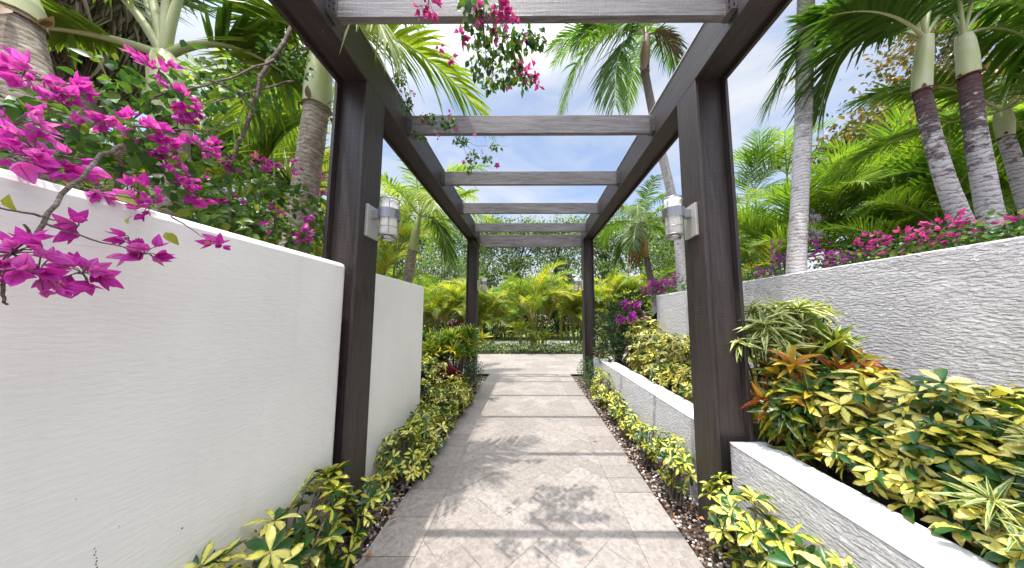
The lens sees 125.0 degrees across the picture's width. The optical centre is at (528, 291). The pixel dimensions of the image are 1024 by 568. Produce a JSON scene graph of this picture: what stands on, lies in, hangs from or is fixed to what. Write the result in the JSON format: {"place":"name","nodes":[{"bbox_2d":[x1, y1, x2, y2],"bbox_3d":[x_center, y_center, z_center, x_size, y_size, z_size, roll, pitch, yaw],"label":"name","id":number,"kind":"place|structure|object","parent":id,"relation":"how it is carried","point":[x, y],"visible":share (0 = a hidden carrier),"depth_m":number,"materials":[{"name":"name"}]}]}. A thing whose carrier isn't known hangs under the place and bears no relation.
{"place":"outdoors","nodes":[
{"label":"outdoors","id":0,"kind":"place"},
{"bbox_2d":[421,371,441,389],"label":"raised ground","id":1,"kind":"structure","parent":0,"point":[423,376],"depth_m":3.90,"materials":[{"name":"brown soil"}]},
{"bbox_2d":[0,0,59,182],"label":"palm","id":2,"kind":"object","parent":1,"relation":"on","point":[25,25],"visible":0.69,"depth_m":1.43,"materials":[{"name":"brown plant"}]},
{"bbox_2d":[48,0,180,185],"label":"palm","id":3,"kind":"object","parent":1,"relation":"on","point":[112,19],"visible":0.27,"depth_m":2.91,"materials":[{"name":"green plant"}]},
{"bbox_2d":[0,25,315,304],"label":"bougainvillea","id":4,"kind":"object","parent":1,"relation":"on","point":[50,112],"visible":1,"depth_m":0.93,"materials":[{"name":"pink plant"}]},
{"bbox_2d":[56,106,287,229],"bbox_3d":[-4.665,-0.845,3.270,2.448,2.684,2.837,0,-5,0],"label":"palm clump","id":5,"kind":"object","parent":1,"relation":"on","point":[109,181],"visible":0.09,"depth_m":3.25,"materials":[{"name":"green plant"}]},
{"bbox_2d":[40,0,304,219],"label":"palm","id":6,"kind":"object","parent":1,"relation":"on","point":[69,29],"visible":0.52,"depth_m":2.43,"materials":[{"name":"green plant"}]},
{"bbox_2d":[124,118,320,254],"bbox_3d":[-5.488,-1.045,4.695,3.110,3.928,2.767,0,-5,0],"label":"palm clump","id":7,"kind":"object","parent":1,"relation":"on","point":[260,238],"visible":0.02,"depth_m":4.78,"materials":[{"name":"green plant"}]},
{"bbox_2d":[178,151,327,255],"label":"bougainvillea","id":8,"kind":"object","parent":1,"relation":"on","point":[297,233],"visible":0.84,"depth_m":1.76,"materials":[{"name":"green plant"}]},
{"bbox_2d":[176,48,334,246],"bbox_3d":[-5.586,-1.762,6.160,4.257,6.821,4.195,0,-5,0],"label":"palm clump","id":9,"kind":"object","parent":1,"relation":"on","point":[185,71],"visible":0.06,"depth_m":5.58,"materials":[{"name":"green plant"}]},
{"bbox_2d":[191,94,328,239],"bbox_3d":[-3.966,-1.503,3.860,2.584,4.089,1.237,0,-5,0],"label":"fan palm","id":10,"kind":"object","parent":1,"relation":"on","point":[274,139],"visible":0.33,"depth_m":3.44,"materials":[{"name":"green plant"}]},
{"bbox_2d":[240,111,412,272],"bbox_3d":[-3.503,-0.847,4.705,2.502,3.534,2.686,0,-5,0],"label":"palm clump","id":11,"kind":"object","parent":1,"relation":"on","point":[317,250],"visible":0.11,"depth_m":4.42,"materials":[{"name":"green plant"}]},
{"bbox_2d":[188,0,503,253],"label":"palm","id":12,"kind":"object","parent":1,"relation":"on","point":[315,99],"visible":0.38,"depth_m":2.63,"materials":[{"name":"green plant"}]},
{"bbox_2d":[313,174,438,286],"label":"palm clump","id":13,"kind":"object","parent":1,"relation":"on","point":[389,256],"visible":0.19,"depth_m":8.72,"materials":[{"name":"green plant"}]},
{"bbox_2d":[322,153,504,282],"bbox_3d":[-2.654,-0.569,6.442,4.002,5.499,4.162,-5,-7,42],"label":"palm","id":14,"kind":"object","parent":1,"relation":"on","point":[444,237],"visible":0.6,"depth_m":6.53,"materials":[{"name":"green plant"}]},
{"bbox_2d":[421,325,452,398],"bbox_3d":[-1.691,1.241,4.568,0.864,1.354,0.996,0,-5,0],"label":"croton","id":15,"kind":"object","parent":1,"relation":"on","point":[430,346],"visible":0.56,"depth_m":4.48,"materials":[{"name":"green plant"}]},
{"bbox_2d":[422,341,634,349],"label":"driveway","id":16,"kind":"structure","parent":0,"point":[515,342],"depth_m":14.89,"materials":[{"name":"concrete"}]},
{"bbox_2d":[398,274,459,333],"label":"areca palm","id":17,"kind":"object","parent":16,"relation":"on","point":[428,317],"visible":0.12,"depth_m":13.72,"materials":[{"name":"green plant"}]},
{"bbox_2d":[423,275,504,339],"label":"areca palm","id":18,"kind":"object","parent":16,"relation":"on","point":[441,305],"visible":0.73,"depth_m":12.05,"materials":[{"name":"green plant"}]},
{"bbox_2d":[441,278,519,346],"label":"areca palm","id":19,"kind":"object","parent":16,"relation":"on","point":[492,313],"visible":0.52,"depth_m":13.13,"materials":[{"name":"green plant"}]},
{"bbox_2d":[494,260,581,349],"bbox_3d":[0.606,0.698,12.284,4.797,3.977,4.869,0,-5,0],"label":"areca palm","id":20,"kind":"object","parent":16,"relation":"on","point":[533,294],"visible":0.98,"depth_m":12.11,"materials":[{"name":"green plant"}]},
{"bbox_2d":[539,280,616,344],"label":"areca palm","id":21,"kind":"object","parent":16,"relation":"on","point":[575,310],"visible":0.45,"depth_m":13.37,"materials":[{"name":"green plant"}]},
{"bbox_2d":[567,266,652,341],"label":"areca palm","id":22,"kind":"object","parent":16,"relation":"on","point":[608,285],"visible":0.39,"depth_m":13.14,"materials":[{"name":"green plant"}]},
{"bbox_2d":[603,266,673,340],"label":"areca palm","id":23,"kind":"object","parent":16,"relation":"on","point":[632,284],"visible":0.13,"depth_m":13.78,"materials":[{"name":"green plant"}]},
{"bbox_2d":[355,354,704,567],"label":"path","id":24,"kind":"structure","parent":0,"point":[662,541],"depth_m":2.23,"materials":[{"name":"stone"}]},
{"bbox_2d":[322,316,742,567],"bbox_3d":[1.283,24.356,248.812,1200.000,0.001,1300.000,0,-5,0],"label":"ground","id":25,"kind":"structure","parent":0,"point":[716,559],"depth_m":2.17,"materials":[{"name":"gravel"}]},
{"bbox_2d":[0,168,344,567],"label":"garden wall","id":26,"kind":"structure","parent":25,"relation":"on","point":[179,411],"depth_m":0.94,"materials":[{"name":"white paint"}]},
{"bbox_2d":[183,460,362,567],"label":"umbrella shrub","id":27,"kind":"object","parent":25,"relation":"on","point":[294,547],"visible":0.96,"depth_m":1.35,"materials":[{"name":"green plant"}]},
{"bbox_2d":[313,468,393,567],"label":"umbrella shrub","id":28,"kind":"object","parent":25,"relation":"on","point":[357,533],"visible":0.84,"depth_m":1.79,"materials":[{"name":"green plant"}]},
{"bbox_2d":[364,274,423,494],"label":"garden wall","id":29,"kind":"structure","parent":25,"relation":"on","point":[395,382],"depth_m":2.63,"materials":[{"name":"white paint"}]},
{"bbox_2d":[373,424,438,487],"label":"umbrella shrub","id":30,"kind":"object","parent":25,"relation":"on","point":[408,463],"visible":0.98,"depth_m":2.40,"materials":[{"name":"green plant"}]},
{"bbox_2d":[396,403,449,452],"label":"umbrella shrub","id":31,"kind":"object","parent":25,"relation":"on","point":[431,434],"visible":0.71,"depth_m":2.84,"materials":[{"name":"green plant"}]},
{"bbox_2d":[420,353,447,410],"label":"umbrella shrub","id":32,"kind":"object","parent":25,"relation":"on","point":[428,389],"visible":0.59,"depth_m":3.90,"materials":[{"name":"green plant"}]},
{"bbox_2d":[418,387,458,435],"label":"umbrella shrub","id":33,"kind":"object","parent":25,"relation":"on","point":[446,415],"visible":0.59,"depth_m":3.41,"materials":[{"name":"green plant"}]},
{"bbox_2d":[429,360,462,398],"bbox_3d":[-1.351,1.502,4.346,0.586,0.796,0.545,0,-5,0],"label":"cordyline","id":34,"kind":"object","parent":25,"relation":"on","point":[450,370],"visible":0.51,"depth_m":4.26,"materials":[{"name":"red plant"}]},
{"bbox_2d":[440,375,468,419],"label":"umbrella shrub","id":35,"kind":"object","parent":25,"relation":"on","point":[462,401],"visible":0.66,"depth_m":3.86,"materials":[{"name":"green plant"}]},
{"bbox_2d":[445,372,476,408],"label":"umbrella shrub","id":36,"kind":"object","parent":25,"relation":"on","point":[461,381],"visible":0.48,"depth_m":4.39,"materials":[{"name":"green plant"}]},
{"bbox_2d":[434,323,493,382],"bbox_3d":[-1.185,1.238,4.729,1.008,1.389,1.132,-4,-7,40],"label":"croton","id":37,"kind":"object","parent":25,"relation":"on","point":[462,348],"visible":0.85,"depth_m":4.61,"materials":[{"name":"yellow plant"}]},
{"bbox_2d":[461,358,483,392],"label":"round bush","id":38,"kind":"object","parent":25,"relation":"on","point":[473,385],"visible":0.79,"depth_m":5.38,"materials":[{"name":"green plant"}]},
{"bbox_2d":[495,342,520,353],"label":"shrub","id":39,"kind":"object","parent":25,"relation":"on","point":[513,350],"visible":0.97,"depth_m":10.76,"materials":[{"name":"green plant"}]},
{"bbox_2d":[506,318,536,348],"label":"areca palm","id":40,"kind":"object","parent":25,"relation":"on","point":[521,328],"visible":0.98,"depth_m":11.33,"materials":[{"name":"green plant"}]},
{"bbox_2d":[516,341,542,353],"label":"shrub","id":41,"kind":"object","parent":25,"relation":"on","point":[525,348],"visible":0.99,"depth_m":10.74,"materials":[{"name":"green plant"}]},
{"bbox_2d":[269,0,792,552],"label":"pergola","id":42,"kind":"object","parent":25,"relation":"on","point":[691,110],"visible":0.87,"depth_m":2.01,"materials":[{"name":"brown wood"}]},
{"bbox_2d":[364,196,400,240],"bbox_3d":[-1.131,-0.564,2.096,0.226,0.323,0.162,0,-5,0],"label":"wall lamp","id":43,"kind":"object","parent":42,"relation":"attached to","point":[387,213],"visible":1,"depth_m":2.05,"materials":[{"name":"metal"}]},
{"bbox_2d":[391,67,502,179],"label":"bougainvillea","id":44,"kind":"object","parent":42,"relation":"attached to","point":[462,142],"visible":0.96,"depth_m":2.62,"materials":[{"name":"green plant"}]},
{"bbox_2d":[413,0,547,97],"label":"bougainvillea","id":45,"kind":"object","parent":42,"relation":"attached to","point":[514,44],"visible":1,"depth_m":1.86,"materials":[{"name":"green plant"}]},
{"bbox_2d":[661,195,698,240],"bbox_3d":[1.161,-0.565,2.074,0.226,0.323,0.162,0,-5,0],"label":"wall lamp","id":46,"kind":"object","parent":42,"relation":"attached to","point":[675,212],"visible":1,"depth_m":2.03,"materials":[{"name":"metal"}]},
{"bbox_2d":[539,341,564,353],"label":"shrub","id":47,"kind":"object","parent":25,"relation":"on","point":[558,345],"visible":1,"depth_m":10.74,"materials":[{"name":"green plant"}]},
{"bbox_2d":[577,356,597,389],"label":"round bush","id":48,"kind":"object","parent":25,"relation":"on","point":[585,380],"visible":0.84,"depth_m":5.46,"materials":[{"name":"green plant"}]},
{"bbox_2d":[589,366,614,406],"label":"umbrella shrub","id":49,"kind":"object","parent":25,"relation":"on","point":[599,385],"visible":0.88,"depth_m":4.40,"materials":[{"name":"yellow plant"}]},
{"bbox_2d":[602,388,627,423],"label":"umbrella shrub","id":50,"kind":"object","parent":25,"relation":"on","point":[615,401],"visible":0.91,"depth_m":3.74,"materials":[{"name":"yellow plant"}]},
{"bbox_2d":[614,406,643,441],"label":"umbrella shrub","id":51,"kind":"object","parent":25,"relation":"on","point":[625,426],"visible":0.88,"depth_m":3.20,"materials":[{"name":"yellow plant"}]},
{"bbox_2d":[593,356,698,508],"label":"planter wall","id":52,"kind":"structure","parent":25,"relation":"on","point":[651,403],"depth_m":2.90,"materials":[{"name":"white paint"}]},
{"bbox_2d":[629,421,663,466],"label":"umbrella shrub","id":53,"kind":"object","parent":25,"relation":"on","point":[646,448],"visible":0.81,"depth_m":2.68,"materials":[{"name":"yellow plant"}]},
{"bbox_2d":[640,234,676,294],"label":"tree","id":54,"kind":"object","parent":25,"relation":"on","point":[671,255],"visible":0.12,"depth_m":12.58,"materials":[{"name":"green plant"}]},
{"bbox_2d":[648,430,696,504],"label":"umbrella shrub","id":55,"kind":"object","parent":25,"relation":"on","point":[675,459],"visible":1,"depth_m":2.15,"materials":[{"name":"yellow plant"}]},
{"bbox_2d":[697,471,856,567],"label":"umbrella shrub","id":56,"kind":"object","parent":25,"relation":"on","point":[765,547],"visible":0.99,"depth_m":1.37,"materials":[{"name":"green plant"}]},
{"bbox_2d":[621,361,996,565],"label":"planter soil","id":57,"kind":"structure","parent":25,"relation":"on","point":[848,479],"depth_m":1.42,"materials":[{"name":"brown soil"}]},
{"bbox_2d":[592,286,651,363],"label":"glossy shrub","id":58,"kind":"object","parent":57,"relation":"on","point":[618,345],"visible":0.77,"depth_m":5.24,"materials":[{"name":"green plant"}]},
{"bbox_2d":[624,316,667,363],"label":"umbrella shrub","id":59,"kind":"object","parent":57,"relation":"on","point":[636,328],"visible":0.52,"depth_m":4.66,"materials":[{"name":"yellow plant"}]},
{"bbox_2d":[624,327,681,377],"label":"umbrella shrub","id":60,"kind":"object","parent":57,"relation":"on","point":[641,353],"visible":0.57,"depth_m":4.07,"materials":[{"name":"yellow plant"}]},
{"bbox_2d":[642,333,689,388],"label":"umbrella shrub","id":61,"kind":"object","parent":57,"relation":"on","point":[659,366],"visible":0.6,"depth_m":3.45,"materials":[{"name":"yellow plant"}]},
{"bbox_2d":[660,334,692,402],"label":"umbrella shrub","id":62,"kind":"object","parent":57,"relation":"on","point":[682,377],"visible":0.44,"depth_m":2.95,"materials":[{"name":"yellow plant"}]},
{"bbox_2d":[730,296,864,445],"bbox_3d":[1.832,0.568,1.923,0.882,1.096,0.766,0,-5,0],"label":"song dracaena","id":63,"kind":"object","parent":57,"relation":"on","point":[783,321],"visible":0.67,"depth_m":1.82,"materials":[{"name":"green plant"}]},
{"bbox_2d":[739,336,900,474],"bbox_3d":[1.815,0.705,1.673,0.817,0.850,0.609,0,-5,0],"label":"croton","id":64,"kind":"object","parent":57,"relation":"on","point":[778,399],"visible":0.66,"depth_m":1.62,"materials":[{"name":"green plant"}]},
{"bbox_2d":[778,309,889,470],"bbox_3d":[1.952,0.606,1.726,0.520,0.981,0.347,-3,-6,33],"label":"croton","id":65,"kind":"object","parent":57,"relation":"on","point":[837,345],"visible":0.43,"depth_m":1.70,"materials":[{"name":"orange red leaf"},{"name":"green leaf"},{"name":"grey brown twig"}]},
{"bbox_2d":[792,358,937,497],"bbox_3d":[1.919,0.736,1.496,0.747,0.691,0.691,0,-5,0],"label":"umbrella shrub","id":66,"kind":"object","parent":57,"relation":"on","point":[834,423],"visible":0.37,"depth_m":1.44,"materials":[{"name":"yellow plant"}]},
{"bbox_2d":[796,368,1023,567],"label":"umbrella shrub","id":67,"kind":"object","parent":57,"relation":"on","point":[912,451],"visible":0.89,"depth_m":1.11,"materials":[{"name":"green plant"}]},
{"bbox_2d":[922,417,1023,555],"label":"song dracaena","id":68,"kind":"object","parent":57,"relation":"on","point":[993,501],"visible":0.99,"depth_m":0.91,"materials":[{"name":"green plant"}]},
{"bbox_2d":[939,386,1023,543],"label":"umbrella shrub","id":69,"kind":"object","parent":57,"relation":"on","point":[1016,415],"visible":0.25,"depth_m":1.01,"materials":[{"name":"yellow plant"}]},
{"bbox_2d":[656,236,1023,464],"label":"retaining wall","id":70,"kind":"structure","parent":25,"relation":"on","point":[956,311],"depth_m":1.60,"materials":[{"name":"white paint"}]},
{"bbox_2d":[729,442,999,567],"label":"planter wall","id":71,"kind":"structure","parent":25,"relation":"on","point":[841,520],"depth_m":1.20,"materials":[{"name":"white paint"}]},
{"bbox_2d":[424,323,645,340],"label":"lawn","id":72,"kind":"structure","parent":0,"point":[524,338],"depth_m":18.15,"materials":[{"name":"green plant"}]},
{"bbox_2d":[377,202,461,282],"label":"tree","id":73,"kind":"object","parent":72,"relation":"on","point":[399,265],"visible":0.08,"depth_m":23.84,"materials":[{"name":"green plant"}]},
{"bbox_2d":[403,244,493,329],"bbox_3d":[-5.104,0.084,17.110,5.396,6.482,3.964,-2,-6,19],"label":"tree","id":74,"kind":"object","parent":72,"relation":"on","point":[443,273],"visible":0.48,"depth_m":16.93,"materials":[{"name":"green plant"}]},
{"bbox_2d":[443,214,518,291],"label":"tree","id":75,"kind":"object","parent":72,"relation":"on","point":[489,260],"visible":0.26,"depth_m":29.80,"materials":[{"name":"green plant"}]},
{"bbox_2d":[478,302,529,338],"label":"dense bush","id":76,"kind":"object","parent":72,"relation":"on","point":[493,329],"visible":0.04,"depth_m":18.17,"materials":[{"name":"green plant"}]},
{"bbox_2d":[463,270,547,339],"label":"areca palm","id":77,"kind":"object","parent":72,"relation":"on","point":[506,320],"visible":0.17,"depth_m":17.18,"materials":[{"name":"green plant"}]},
{"bbox_2d":[488,215,548,290],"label":"tree","id":78,"kind":"object","parent":72,"relation":"on","point":[513,264],"visible":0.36,"depth_m":32.73,"materials":[{"name":"green plant"}]},
{"bbox_2d":[516,306,571,338],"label":"dense bush","id":79,"kind":"object","parent":72,"relation":"on","point":[551,327],"visible":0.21,"depth_m":18.00,"materials":[{"name":"green plant"}]},
{"bbox_2d":[516,214,585,322],"bbox_3d":[3.658,-2.756,32.411,10.387,14.936,7.956,0,-5,0],"label":"tree","id":80,"kind":"object","parent":72,"relation":"on","point":[559,257],"visible":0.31,"depth_m":31.93,"materials":[{"name":"green plant"}]},
{"bbox_2d":[539,277,596,339],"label":"areca palm","id":81,"kind":"object","parent":72,"relation":"on","point":[561,327],"visible":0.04,"depth_m":17.70,"materials":[{"name":"green plant"}]},
{"bbox_2d":[561,212,643,322],"bbox_3d":[8.335,-2.520,29.221,10.644,13.886,7.427,0,-5,0],"label":"tree","id":82,"kind":"object","parent":72,"relation":"on","point":[604,267],"visible":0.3,"depth_m":28.68,"materials":[{"name":"green plant"}]},
{"bbox_2d":[613,207,675,281],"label":"tree","id":83,"kind":"object","parent":72,"relation":"on","point":[650,236],"visible":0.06,"depth_m":24.57,"materials":[{"name":"green plant"}]},
{"bbox_2d":[99,0,1015,316],"label":"sky","id":84,"kind":"structure","parent":0,"point":[748,83],"materials":[{"name":"blue"}]},
{"bbox_2d":[622,312,657,360],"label":"planted slope","id":85,"kind":"structure","parent":0,"point":[652,318],"depth_m":6.07,"materials":[{"name":"brown soil"}]},
{"bbox_2d":[543,23,688,291],"bbox_3d":[2.598,-3.191,5.426,4.189,7.939,4.404,1,-5,-12],"label":"palm","id":86,"kind":"object","parent":85,"relation":"on","point":[671,39],"visible":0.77,"depth_m":5.59,"materials":[{"name":"green plant"}]},
{"bbox_2d":[582,174,683,315],"bbox_3d":[3.497,-0.372,8.047,3.785,5.417,3.557,0,-5,0],"label":"palm","id":87,"kind":"object","parent":85,"relation":"on","point":[637,244],"visible":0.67,"depth_m":8.00,"materials":[{"name":"green plant"}]},
{"bbox_2d":[616,271,686,323],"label":"bougainvillea","id":88,"kind":"object","parent":85,"relation":"on","point":[659,290],"visible":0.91,"depth_m":5.00,"materials":[{"name":"purple plant"}]},
{"bbox_2d":[662,218,822,281],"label":"palm clump","id":89,"kind":"object","parent":85,"relation":"on","point":[749,252],"visible":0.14,"depth_m":5.38,"materials":[{"name":"green plant"}]},
{"bbox_2d":[741,240,824,279],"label":"bougainvillea","id":90,"kind":"object","parent":85,"relation":"on","point":[768,267],"visible":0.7,"depth_m":3.03,"materials":[{"name":"purple plant"}]},
{"bbox_2d":[785,0,814,274],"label":"palm","id":91,"kind":"object","parent":85,"relation":"on","point":[797,246],"visible":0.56,"depth_m":2.57,"materials":[{"name":"grey plant"}]},
{"bbox_2d":[733,117,871,280],"bbox_3d":[7.202,-1.767,8.318,4.471,6.444,4.376,0,-5,0],"label":"palm clump","id":92,"kind":"object","parent":85,"relation":"on","point":[762,155],"visible":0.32,"depth_m":7.93,"materials":[{"name":"green plant"}]},
{"bbox_2d":[737,156,939,275],"bbox_3d":[5.969,-0.883,5.648,4.014,2.800,3.742,3,-6,-30],"label":"palm clump","id":93,"kind":"object","parent":85,"relation":"on","point":[756,229],"visible":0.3,"depth_m":5.15,"materials":[{"name":"green plant"}]},
{"bbox_2d":[807,239,907,270],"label":"bougainvillea","id":94,"kind":"object","parent":85,"relation":"on","point":[830,259],"visible":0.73,"depth_m":2.29,"materials":[{"name":"pink plant"}]},
{"bbox_2d":[739,79,1023,260],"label":"palm clump","id":95,"kind":"object","parent":85,"relation":"on","point":[835,161],"visible":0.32,"depth_m":4.59,"materials":[{"name":"green plant"}]},
{"bbox_2d":[746,101,1021,264],"bbox_3d":[5.208,-1.101,4.024,3.119,2.452,3.229,0,-5,0],"label":"palm clump","id":96,"kind":"object","parent":85,"relation":"on","point":[920,207],"visible":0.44,"depth_m":3.83,"materials":[{"name":"green plant"}]},
{"bbox_2d":[756,0,1018,246],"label":"palm","id":97,"kind":"object","parent":85,"relation":"on","point":[843,28],"visible":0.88,"depth_m":2.21,"materials":[{"name":"green plant"}]},
{"bbox_2d":[777,0,1023,222],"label":"broadleaf tree","id":98,"kind":"object","parent":85,"relation":"on","point":[903,60],"visible":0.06,"depth_m":6.58,"materials":[{"name":"green plant"}]},
{"bbox_2d":[827,61,1023,222],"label":"palm","id":99,"kind":"object","parent":85,"relation":"on","point":[1006,135],"visible":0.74,"depth_m":2.84,"materials":[{"name":"green plant"}]},
{"bbox_2d":[831,158,1019,265],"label":"palm clump","id":100,"kind":"object","parent":85,"relation":"on","point":[914,185],"visible":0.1,"depth_m":4.03,"materials":[{"name":"green plant"}]},
{"bbox_2d":[832,97,1023,238],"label":"palm clump","id":101,"kind":"object","parent":85,"relation":"on","point":[923,165],"visible":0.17,"depth_m":4.05,"materials":[{"name":"green plant"}]},
{"bbox_2d":[851,225,1023,260],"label":"bougainvillea","id":102,"kind":"object","parent":85,"relation":"on","point":[906,239],"visible":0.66,"depth_m":1.90,"materials":[{"name":"pink plant"}]},
{"bbox_2d":[883,0,1023,235],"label":"palm","id":103,"kind":"object","parent":85,"relation":"on","point":[970,49],"visible":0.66,"depth_m":2.26,"materials":[{"name":"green plant"}]},
{"bbox_2d":[913,207,1023,249],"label":"bougainvillea","id":104,"kind":"object","parent":85,"relation":"on","point":[967,227],"visible":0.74,"depth_m":1.62,"materials":[{"name":"pink plant"}]},
{"bbox_2d":[972,213,1023,237],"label":"bougainvillea","id":105,"kind":"object","parent":85,"relation":"on","point":[1013,220],"visible":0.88,"depth_m":1.46,"materials":[{"name":"pink plant"}]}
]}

